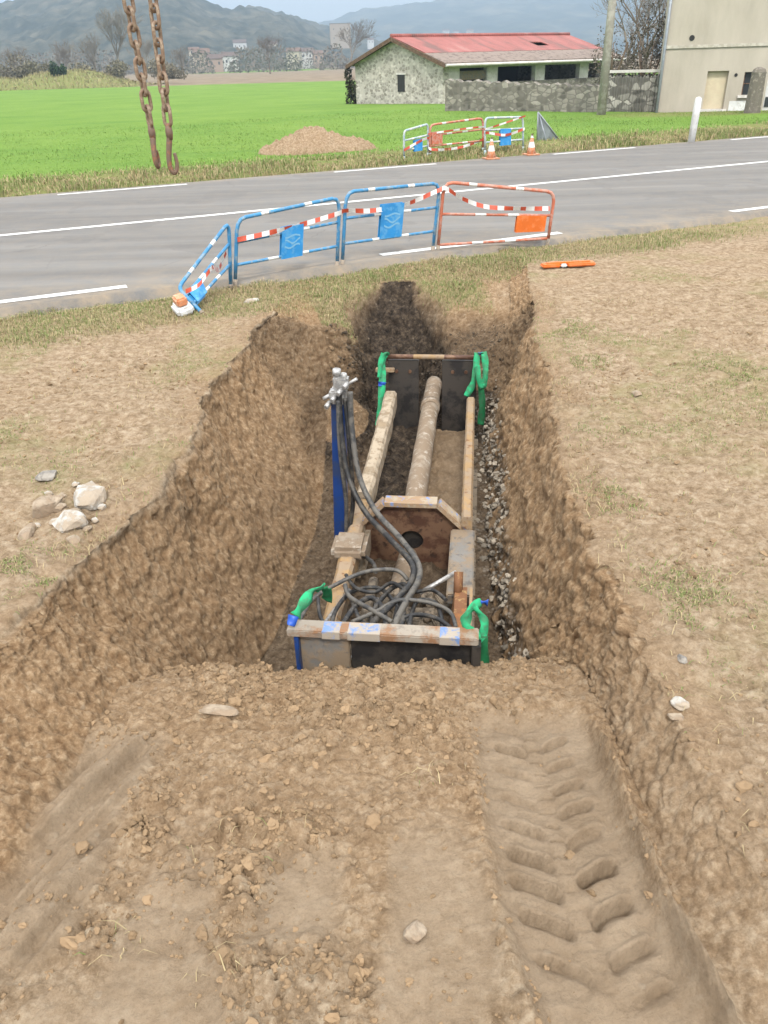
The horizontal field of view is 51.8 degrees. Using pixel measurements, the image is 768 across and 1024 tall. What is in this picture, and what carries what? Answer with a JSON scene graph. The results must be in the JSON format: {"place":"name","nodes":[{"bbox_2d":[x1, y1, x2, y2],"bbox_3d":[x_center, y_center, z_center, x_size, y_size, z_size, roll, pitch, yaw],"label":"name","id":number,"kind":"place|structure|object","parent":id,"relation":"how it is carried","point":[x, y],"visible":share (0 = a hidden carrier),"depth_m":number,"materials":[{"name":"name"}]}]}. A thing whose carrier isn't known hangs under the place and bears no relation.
{"place":"outdoors","nodes":[
{"label":"outdoors","id":0,"kind":"place"},
{"bbox_2d":[0,68,164,90],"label":"grassy bank","id":1,"kind":"structure","parent":0,"point":[22,85],"depth_m":152.13,"materials":[{"name":"plant"}]},
{"bbox_2d":[0,54,28,78],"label":"shrub","id":2,"kind":"object","parent":1,"relation":"on","point":[6,72],"visible":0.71,"depth_m":158.94,"materials":[{"name":"grey plant"}]},
{"bbox_2d":[12,58,49,78],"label":"shrub","id":3,"kind":"object","parent":1,"relation":"on","point":[32,68],"visible":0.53,"depth_m":159.60,"materials":[{"name":"plant"}]},
{"bbox_2d":[49,61,66,75],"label":"shrub","id":4,"kind":"object","parent":1,"relation":"on","point":[56,70],"visible":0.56,"depth_m":153.71,"materials":[{"name":"green plant"}]},
{"bbox_2d":[66,61,92,70],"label":"shrub","id":5,"kind":"object","parent":1,"relation":"on","point":[84,66],"visible":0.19,"depth_m":161.11,"materials":[{"name":"plant"}]},
{"bbox_2d":[99,59,129,78],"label":"shrub","id":6,"kind":"object","parent":1,"relation":"on","point":[116,71],"visible":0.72,"depth_m":161.91,"materials":[{"name":"grey plant"}]},
{"bbox_2d":[122,0,160,168],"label":"hanging chain","id":7,"kind":"object","parent":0,"point":[135,44],"visible":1,"depth_m":2.87,"materials":[{"name":"brown metal"}]},
{"bbox_2d":[148,0,178,174],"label":"hanging chain","id":8,"kind":"object","parent":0,"point":[162,76],"visible":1,"depth_m":2.84,"materials":[{"name":"brown metal"}]},
{"bbox_2d":[0,0,368,72],"bbox_3d":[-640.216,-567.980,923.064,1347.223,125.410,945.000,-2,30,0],"label":"wooded hill","id":9,"kind":"structure","parent":0,"point":[34,27],"depth_m":821.38,"materials":[{"name":"grey plant"}]},
{"bbox_2d":[232,39,246,49],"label":"village house","id":10,"kind":"structure","parent":9,"relation":"on","point":[240,43],"depth_m":738.86,"materials":[{"name":"white paint"}]},
{"bbox_2d":[329,23,350,48],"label":"village house","id":11,"kind":"structure","parent":9,"relation":"on","point":[334,28],"depth_m":855.76,"materials":[{"name":"white paint"}]},
{"bbox_2d":[367,38,373,48],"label":"village house","id":12,"kind":"structure","parent":9,"relation":"on","point":[370,43],"depth_m":1075.40,"materials":[{"name":"tile"}]},
{"bbox_2d":[0,0,434,22],"label":"sky","id":13,"kind":"structure","parent":0,"point":[318,11],"materials":[{"name":"white"}]},
{"bbox_2d":[246,5,384,52],"bbox_3d":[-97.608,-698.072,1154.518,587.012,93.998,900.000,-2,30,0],"label":"hill","id":14,"kind":"structure","parent":0,"point":[325,29],"depth_m":1251.73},
{"bbox_2d":[0,216,767,1023],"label":"ground","id":15,"kind":"structure","parent":0,"point":[202,552],"depth_m":3.75,"materials":[{"name":"soil"}]},
{"bbox_2d":[17,522,36,539],"bbox_3d":[-2.108,0.129,4.659,0.102,0.074,0.214,-2,30,0],"label":"stone","id":16,"kind":"object","parent":15,"relation":"on","point":[27,531],"visible":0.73,"depth_m":4.63,"materials":[{"name":"beige stone"}]},
{"bbox_2d":[35,470,56,480],"bbox_3d":[-2.248,-0.236,5.243,0.147,0.083,0.098,-2,30,0],"label":"stone","id":17,"kind":"object","parent":15,"relation":"on","point":[48,475],"visible":0.98,"depth_m":5.21,"materials":[{"name":"grey stone"}]},
{"bbox_2d":[32,495,62,517],"bbox_3d":[-2.080,-0.037,4.885,0.164,0.135,0.180,-2,30,0],"label":"stone","id":18,"kind":"object","parent":15,"relation":"on","point":[44,506],"visible":0.84,"depth_m":4.83,"materials":[{"name":"brown stone"}]},
{"bbox_2d":[53,503,66,512],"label":"stone","id":19,"kind":"object","parent":15,"relation":"on","point":[59,507],"visible":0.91,"depth_m":4.84,"materials":[{"name":"beige stone"}]},
{"bbox_2d":[52,509,87,532],"bbox_3d":[-1.859,0.057,4.669,0.188,0.126,0.168,-18,34,-26],"label":"stone","id":20,"kind":"object","parent":15,"relation":"on","point":[68,520],"visible":0.96,"depth_m":4.62,"materials":[{"name":"white stone"}]},
{"bbox_2d":[66,535,79,543],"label":"stone","id":21,"kind":"object","parent":15,"relation":"on","point":[73,539],"visible":0.98,"depth_m":4.50,"materials":[{"name":"beige stone"}]},
{"bbox_2d":[72,481,79,486],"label":"stone","id":22,"kind":"object","parent":15,"relation":"on","point":[75,484],"visible":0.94,"depth_m":5.12,"materials":[{"name":"white stone"}]},
{"bbox_2d":[82,525,91,531],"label":"stone","id":23,"kind":"object","parent":15,"relation":"on","point":[89,528],"visible":0.93,"depth_m":4.64,"materials":[{"name":"beige stone"}]},
{"bbox_2d":[73,481,106,510],"bbox_3d":[-1.855,-0.107,4.977,0.202,0.131,0.350,-12,31,-17],"label":"stone","id":24,"kind":"object","parent":15,"relation":"on","point":[91,495],"visible":0.94,"depth_m":4.87,"materials":[{"name":"white stone"}]},
{"bbox_2d":[91,517,98,522],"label":"stone","id":25,"kind":"object","parent":15,"relation":"on","point":[94,520],"visible":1,"depth_m":4.72,"materials":[{"name":"white stone"}]},
{"bbox_2d":[97,504,105,510],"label":"stone","id":26,"kind":"object","parent":15,"relation":"on","point":[102,507],"visible":1,"depth_m":4.86,"materials":[{"name":"white stone"}]},
{"bbox_2d":[171,293,193,316],"bbox_3d":[-2.318,-2.377,9.036,0.200,0.200,0.280,-27,45,-18],"label":"barrier block","id":27,"kind":"object","parent":15,"relation":"on","point":[182,305],"depth_m":8.97,"materials":[{"name":"white concrete"}]},
{"bbox_2d":[178,224,232,313],"bbox_3d":[-2.176,-2.909,9.414,0.408,0.818,1.207,4,30,9],"label":"road barrier","id":28,"kind":"object","parent":15,"relation":"on","point":[195,297],"visible":0.97,"depth_m":9.46,"materials":[{"name":"blue metal"}]},
{"bbox_2d":[185,251,226,293],"bbox_3d":[-2.095,-2.871,9.349,0.330,0.299,1.171,-2,30,0],"label":"barrier tape","id":29,"kind":"object","parent":28,"relation":"attached to","point":[196,286],"visible":1,"depth_m":8.92,"materials":[{"name":"plastic"}]},
{"bbox_2d":[198,704,238,716],"bbox_3d":[-0.774,0.928,3.713,0.194,0.032,0.068,6,31,13],"label":"stone","id":30,"kind":"object","parent":15,"relation":"on","point":[220,710],"visible":1,"depth_m":3.70,"materials":[{"name":"beige stone"}]},
{"bbox_2d":[244,298,258,303],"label":"stone","id":31,"kind":"object","parent":15,"relation":"on","point":[248,301],"visible":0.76,"depth_m":9.44,"materials":[{"name":"white stone"}]},
{"bbox_2d":[233,197,340,288],"bbox_3d":[-1.246,-3.476,10.245,1.638,1.011,0.116,-19,34,-27],"label":"road barrier","id":32,"kind":"object","parent":15,"relation":"on","point":[291,242],"visible":0.98,"depth_m":10.21,"materials":[{"name":"blue metal"}]},
{"bbox_2d":[237,186,549,241],"bbox_3d":[0.201,-4.114,10.697,4.640,0.412,0.441,-14,32,-20],"label":"barrier tape","id":33,"kind":"object","parent":32,"relation":"attached to","point":[368,210],"visible":1,"depth_m":10.72,"materials":[{"name":"plastic"}]},
{"bbox_2d":[0,218,767,349],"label":"verge grass","id":34,"kind":"structure","parent":15,"relation":"on","point":[459,263],"depth_m":9.95,"materials":[{"name":"green plant"}]},
{"bbox_2d":[0,272,767,732],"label":"weed tufts","id":35,"kind":"object","parent":15,"relation":"on","point":[678,572],"visible":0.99,"depth_m":5.64,"materials":[{"name":"green plant"}]},
{"bbox_2d":[0,275,767,1004],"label":"straw bits","id":36,"kind":"object","parent":15,"relation":"on","point":[570,481],"visible":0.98,"depth_m":5.24,"materials":[{"name":"yellow plant"}]},
{"bbox_2d":[0,301,767,1023],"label":"soil clods","id":37,"kind":"object","parent":15,"relation":"on","point":[358,975],"visible":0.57,"depth_m":3.12,"materials":[{"name":"brown soil"}]},
{"bbox_2d":[287,354,482,669],"bbox_3d":[0.248,-0.561,6.580,1.207,1.781,5.272,2,30,6],"label":"pipe pulling machine","id":38,"kind":"object","parent":15,"relation":"on","point":[402,585],"visible":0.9,"depth_m":5.99,"materials":[{"name":"grey metal"}]},
{"bbox_2d":[287,583,331,626],"bbox_3d":[-0.407,0.517,4.412,0.104,0.219,0.390,13,33,24],"label":"lifting sling","id":39,"kind":"object","parent":38,"relation":"hanging from","point":[305,600],"visible":1,"depth_m":4.36,"materials":[{"name":"green fabric"}]},
{"bbox_2d":[375,352,389,424],"bbox_3d":[-0.018,-1.307,8.325,0.097,0.736,0.358,7,31,15],"label":"lifting sling","id":40,"kind":"object","parent":38,"relation":"hanging from","point":[381,375],"visible":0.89,"depth_m":8.28,"materials":[{"name":"green fabric"}]},
{"bbox_2d":[460,598,488,662],"bbox_3d":[0.502,0.759,4.377,0.168,0.628,0.123,-2,30,0],"label":"lifting sling","id":41,"kind":"object","parent":38,"relation":"hanging from","point":[475,605],"visible":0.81,"depth_m":4.28,"materials":[{"name":"green fabric"}]},
{"bbox_2d":[464,351,488,424],"bbox_3d":[0.953,-1.302,8.263,0.251,0.768,0.228,-2,30,0],"label":"lifting sling","id":42,"kind":"object","parent":38,"relation":"hanging from","point":[482,381],"visible":1,"depth_m":8.15,"materials":[{"name":"green fabric"}]},
{"bbox_2d":[340,182,439,264],"bbox_3d":[0.095,-3.951,10.944,1.624,1.079,0.121,-18,33,-26],"label":"road barrier","id":43,"kind":"object","parent":15,"relation":"on","point":[390,225],"visible":0.98,"depth_m":10.85,"materials":[{"name":"blue metal"}]},
{"bbox_2d":[403,920,426,943],"bbox_3d":[0.100,1.366,2.561,0.069,0.066,0.077,15,34,26],"label":"stone","id":44,"kind":"object","parent":15,"relation":"on","point":[415,931],"visible":0.99,"depth_m":2.54,"materials":[{"name":"beige stone"}]},
{"bbox_2d":[436,181,554,249],"bbox_3d":[1.612,-4.243,11.400,1.765,1.054,0.092,-6,30,-7],"label":"road barrier","id":45,"kind":"object","parent":15,"relation":"on","point":[530,222],"visible":0.97,"depth_m":11.45,"materials":[{"name":"orange metal"}]},
{"bbox_2d":[473,380,529,659],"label":"gravel","id":46,"kind":"structure","parent":15,"relation":"on","point":[492,540],"depth_m":6.81,"materials":[{"name":"grey gravel"}]},
{"bbox_2d":[540,260,595,267],"bbox_3d":[2.414,-3.257,10.366,0.720,0.062,0.150,-5,30,-5],"label":"plastic bar","id":47,"kind":"object","parent":15,"relation":"on","point":[580,263],"visible":1,"depth_m":10.33,"materials":[{"name":"orange plastic"}]},
{"bbox_2d":[632,390,641,396],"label":"stone","id":48,"kind":"object","parent":15,"relation":"on","point":[635,393],"visible":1,"depth_m":6.31,"materials":[{"name":"beige stone"}]},
{"bbox_2d":[667,713,683,720],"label":"stone","id":49,"kind":"object","parent":15,"relation":"on","point":[675,716],"visible":1,"depth_m":3.21,"materials":[{"name":"beige stone"}]},
{"bbox_2d":[670,696,689,710],"bbox_3d":[1.220,0.790,3.260,0.056,0.029,0.079,-25,37,-35],"label":"stone","id":50,"kind":"object","parent":15,"relation":"on","point":[679,703],"visible":1,"depth_m":3.25,"materials":[{"name":"white stone"}]},
{"bbox_2d":[677,654,687,663],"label":"stone","id":51,"kind":"object","parent":15,"relation":"on","point":[681,659],"visible":1,"depth_m":3.48,"materials":[{"name":"grey stone"}]},
{"bbox_2d":[0,135,767,319],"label":"road","id":52,"kind":"structure","parent":0,"point":[76,249],"depth_m":14.21,"materials":[{"name":"grey asphalt"}]},
{"bbox_2d":[482,137,499,159],"bbox_3d":[2.922,-9.897,21.491,0.380,0.540,0.380,-10,31,-15],"label":"traffic cone","id":53,"kind":"object","parent":52,"relation":"on","point":[491,155],"visible":1,"depth_m":21.46,"materials":[{"name":"orange plastic"}]},
{"bbox_2d":[522,134,539,155],"bbox_3d":[4.132,-10.287,22.110,0.380,0.540,0.380,-10,31,-15],"label":"traffic cone","id":54,"kind":"object","parent":52,"relation":"on","point":[531,151],"visible":1,"depth_m":22.08,"materials":[{"name":"orange plastic"}]},
{"bbox_2d":[0,55,767,197],"bbox_3d":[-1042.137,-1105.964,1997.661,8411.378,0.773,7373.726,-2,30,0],"label":"field","id":55,"kind":"structure","parent":0,"point":[226,97],"depth_m":40.46,"materials":[{"name":"green plant"}]},
{"bbox_2d":[0,45,27,67],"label":"bare tree","id":56,"kind":"object","parent":55,"relation":"on","point":[13,54],"visible":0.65,"depth_m":196.65,"materials":[{"name":"grey plant"}]},
{"bbox_2d":[49,39,78,66],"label":"bare tree","id":57,"kind":"object","parent":55,"relation":"on","point":[63,51],"visible":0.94,"depth_m":192.78,"materials":[{"name":"grey plant"}]},
{"bbox_2d":[69,30,100,69],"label":"bare tree","id":58,"kind":"object","parent":55,"relation":"on","point":[89,47],"visible":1,"depth_m":182.89,"materials":[{"name":"grey plant"}]},
{"bbox_2d":[95,6,144,59],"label":"bare tree","id":59,"kind":"object","parent":55,"relation":"on","point":[107,19],"visible":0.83,"depth_m":171.34,"materials":[{"name":"grey plant"}]},
{"bbox_2d":[126,35,153,81],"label":"bare tree","id":60,"kind":"object","parent":55,"relation":"on","point":[148,46],"visible":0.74,"depth_m":191.34,"materials":[{"name":"grey plant"}]},
{"bbox_2d":[146,58,187,79],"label":"shrub","id":61,"kind":"object","parent":55,"relation":"on","point":[170,72],"visible":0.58,"depth_m":164.76,"materials":[{"name":"grey plant"}]},
{"bbox_2d":[0,43,354,75],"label":"distant wood","id":62,"kind":"object","parent":55,"relation":"on","point":[280,66],"visible":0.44,"depth_m":397.52,"materials":[{"name":"grey plant"}]},
{"bbox_2d":[170,45,191,79],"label":"bare tree","id":63,"kind":"object","parent":55,"relation":"on","point":[178,56],"visible":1,"depth_m":214.72,"materials":[{"name":"grey plant"}]},
{"bbox_2d":[188,47,198,67],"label":"village house","id":64,"kind":"structure","parent":55,"relation":"on","point":[190,48],"depth_m":551.92,"materials":[{"name":"tile"}]},
{"bbox_2d":[192,48,209,72],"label":"village house","id":65,"kind":"structure","parent":55,"relation":"on","point":[203,52],"depth_m":449.60,"materials":[{"name":"tile"}]},
{"bbox_2d":[206,54,223,72],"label":"village house","id":66,"kind":"structure","parent":55,"relation":"on","point":[216,60],"depth_m":433.78,"materials":[{"name":"beige paint"}]},
{"bbox_2d":[221,52,238,71],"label":"village house","id":67,"kind":"structure","parent":55,"relation":"on","point":[225,59],"depth_m":467.62,"materials":[{"name":"white paint"}]},
{"bbox_2d":[256,35,285,73],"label":"bare tree","id":68,"kind":"object","parent":55,"relation":"on","point":[266,41],"visible":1,"depth_m":282.78,"materials":[{"name":"grey plant"}]},
{"bbox_2d":[286,47,302,68],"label":"village house","id":69,"kind":"structure","parent":55,"relation":"on","point":[297,51],"depth_m":484.55,"materials":[{"name":"tile"}]},
{"bbox_2d":[301,47,313,68],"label":"village house","id":70,"kind":"structure","parent":55,"relation":"on","point":[305,57],"depth_m":502.22,"materials":[{"name":"white paint"}]},
{"bbox_2d":[258,126,375,155],"bbox_3d":[-2.154,-12.011,25.531,4.600,0.868,3.400,-2,30,0],"label":"soil heap","id":71,"kind":"object","parent":55,"relation":"on","point":[309,140],"visible":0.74,"depth_m":25.00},
{"bbox_2d":[312,50,323,68],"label":"village house","id":72,"kind":"structure","parent":55,"relation":"on","point":[315,52],"depth_m":493.95,"materials":[{"name":"tile"}]},
{"bbox_2d":[334,19,378,68],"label":"bare tree","id":73,"kind":"object","parent":55,"relation":"on","point":[362,33],"visible":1,"depth_m":294.09,"materials":[{"name":"grey plant"}]},
{"bbox_2d":[403,123,428,158],"bbox_3d":[0.892,-10.275,21.973,0.986,0.916,0.070,-24,37,-34],"label":"road barrier","id":74,"kind":"object","parent":55,"relation":"on","point":[418,147],"visible":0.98,"depth_m":21.95,"materials":[{"name":"silver metal"}]},
{"bbox_2d":[429,117,483,154],"bbox_3d":[2.095,-10.706,22.612,1.938,0.975,0.078,-18,33,-26],"label":"road barrier","id":75,"kind":"object","parent":55,"relation":"on","point":[434,138],"visible":0.98,"depth_m":22.37,"materials":[{"name":"orange metal"}]},
{"bbox_2d":[404,127,524,150],"bbox_3d":[2.297,-10.490,22.332,3.804,0.499,0.810,-18,33,-26],"label":"barrier tape","id":76,"kind":"object","parent":75,"relation":"attached to","point":[460,147],"visible":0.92,"depth_m":22.46,"materials":[{"name":"red plastic"}]},
{"bbox_2d":[428,115,524,134],"bbox_3d":[2.675,-10.944,22.339,2.899,0.374,0.792,-18,33,-26],"label":"barrier tape","id":77,"kind":"object","parent":75,"relation":"attached to","point":[479,126],"visible":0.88,"depth_m":22.40,"materials":[{"name":"red plastic"}]},
{"bbox_2d":[345,32,626,103],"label":"stone barn","id":78,"kind":"structure","parent":55,"relation":"on","point":[418,68],"depth_m":58.72,"materials":[{"name":"stone"}]},
{"bbox_2d":[343,66,356,103],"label":"ivy","id":79,"kind":"object","parent":78,"relation":"attached to","point":[351,88],"visible":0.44,"depth_m":62.76,"materials":[{"name":"green plant"}]},
{"bbox_2d":[396,73,405,91],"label":"slit window","id":80,"kind":"structure","parent":78,"relation":"in","point":[400,76],"depth_m":57.93,"materials":[{"name":"glass"}]},
{"bbox_2d":[484,116,523,155],"bbox_3d":[3.452,-10.779,22.619,1.536,1.027,0.093,-19,34,-28],"label":"road barrier","id":81,"kind":"object","parent":55,"relation":"on","point":[504,140],"visible":0.94,"depth_m":22.57,"materials":[{"name":"silver metal"}]},
{"bbox_2d":[445,78,599,111],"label":"rubble wall","id":82,"kind":"structure","parent":55,"relation":"on","point":[481,95],"depth_m":43.99,"materials":[{"name":"grey stone"}]},
{"bbox_2d":[536,112,557,140],"bbox_3d":[5.339,-12.469,25.619,0.546,0.949,0.861,24,38,37],"label":"triangle sign","id":83,"kind":"object","parent":55,"relation":"on","point":[545,130],"visible":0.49,"depth_m":25.66,"materials":[{"name":"metal"}]},
{"bbox_2d":[597,0,615,114],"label":"utility pole","id":84,"kind":"object","parent":55,"relation":"on","point":[605,73],"visible":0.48,"depth_m":38.62,"materials":[{"name":"concrete"}]},
{"bbox_2d":[588,9,660,84],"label":"brush","id":85,"kind":"object","parent":55,"relation":"on","point":[620,62],"visible":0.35,"depth_m":53.63,"materials":[{"name":"plant"}]},
{"bbox_2d":[593,0,666,74],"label":"bare tree","id":86,"kind":"object","parent":55,"relation":"on","point":[631,28],"visible":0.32,"depth_m":56.43,"materials":[{"name":"plant"}]},
{"bbox_2d":[606,69,660,111],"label":"rubble wall","id":87,"kind":"structure","parent":55,"relation":"on","point":[632,93],"depth_m":41.02,"materials":[{"name":"stone"}]},
{"bbox_2d":[603,0,666,75],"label":"bare tree","id":88,"kind":"object","parent":55,"relation":"on","point":[638,32],"visible":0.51,"depth_m":49.31,"materials":[{"name":"plant"}]},
{"bbox_2d":[626,0,666,75],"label":"brush","id":89,"kind":"object","parent":55,"relation":"on","point":[653,55],"visible":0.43,"depth_m":44.22,"materials":[{"name":"plant"}]},
{"bbox_2d":[688,97,701,142],"bbox_3d":[9.409,-11.769,23.958,0.210,1.453,0.210,-1,30,-1],"label":"delineator post","id":90,"kind":"object","parent":55,"relation":"on","point":[694,120],"visible":0.9,"depth_m":23.84,"materials":[{"name":"white plastic"}]},
{"bbox_2d":[655,0,767,112],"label":"rendered house","id":91,"kind":"structure","parent":55,"relation":"on","point":[714,54],"depth_m":38.56,"materials":[{"name":"paint"}]},
{"bbox_2d":[741,72,751,94],"bbox_3d":[17.950,-21.095,38.886,0.542,0.989,0.070,7,31,15],"label":"window","id":92,"kind":"structure","parent":91,"relation":"in","point":[747,76],"depth_m":38.89,"materials":[{"name":"black glass"}]},
{"bbox_2d":[762,81,767,109],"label":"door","id":93,"kind":"structure","parent":91,"relation":"in","point":[765,104],"depth_m":38.97,"materials":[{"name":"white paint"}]},
{"bbox_2d":[743,67,766,112],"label":"gate pillar","id":94,"kind":"structure","parent":55,"relation":"on","point":[753,103],"depth_m":36.22,"materials":[{"name":"grey stone"}]},
{"bbox_2d":[0,120,767,196],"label":"verge grass","id":95,"kind":"structure","parent":0,"point":[594,141],"depth_m":21.44,"materials":[{"name":"green plant"}]},
{"bbox_2d":[318,0,665,55],"bbox_3d":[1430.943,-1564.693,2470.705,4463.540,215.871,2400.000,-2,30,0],"label":"distant ridge","id":96,"kind":"structure","parent":0,"point":[582,19],"depth_m":2250.52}
]}

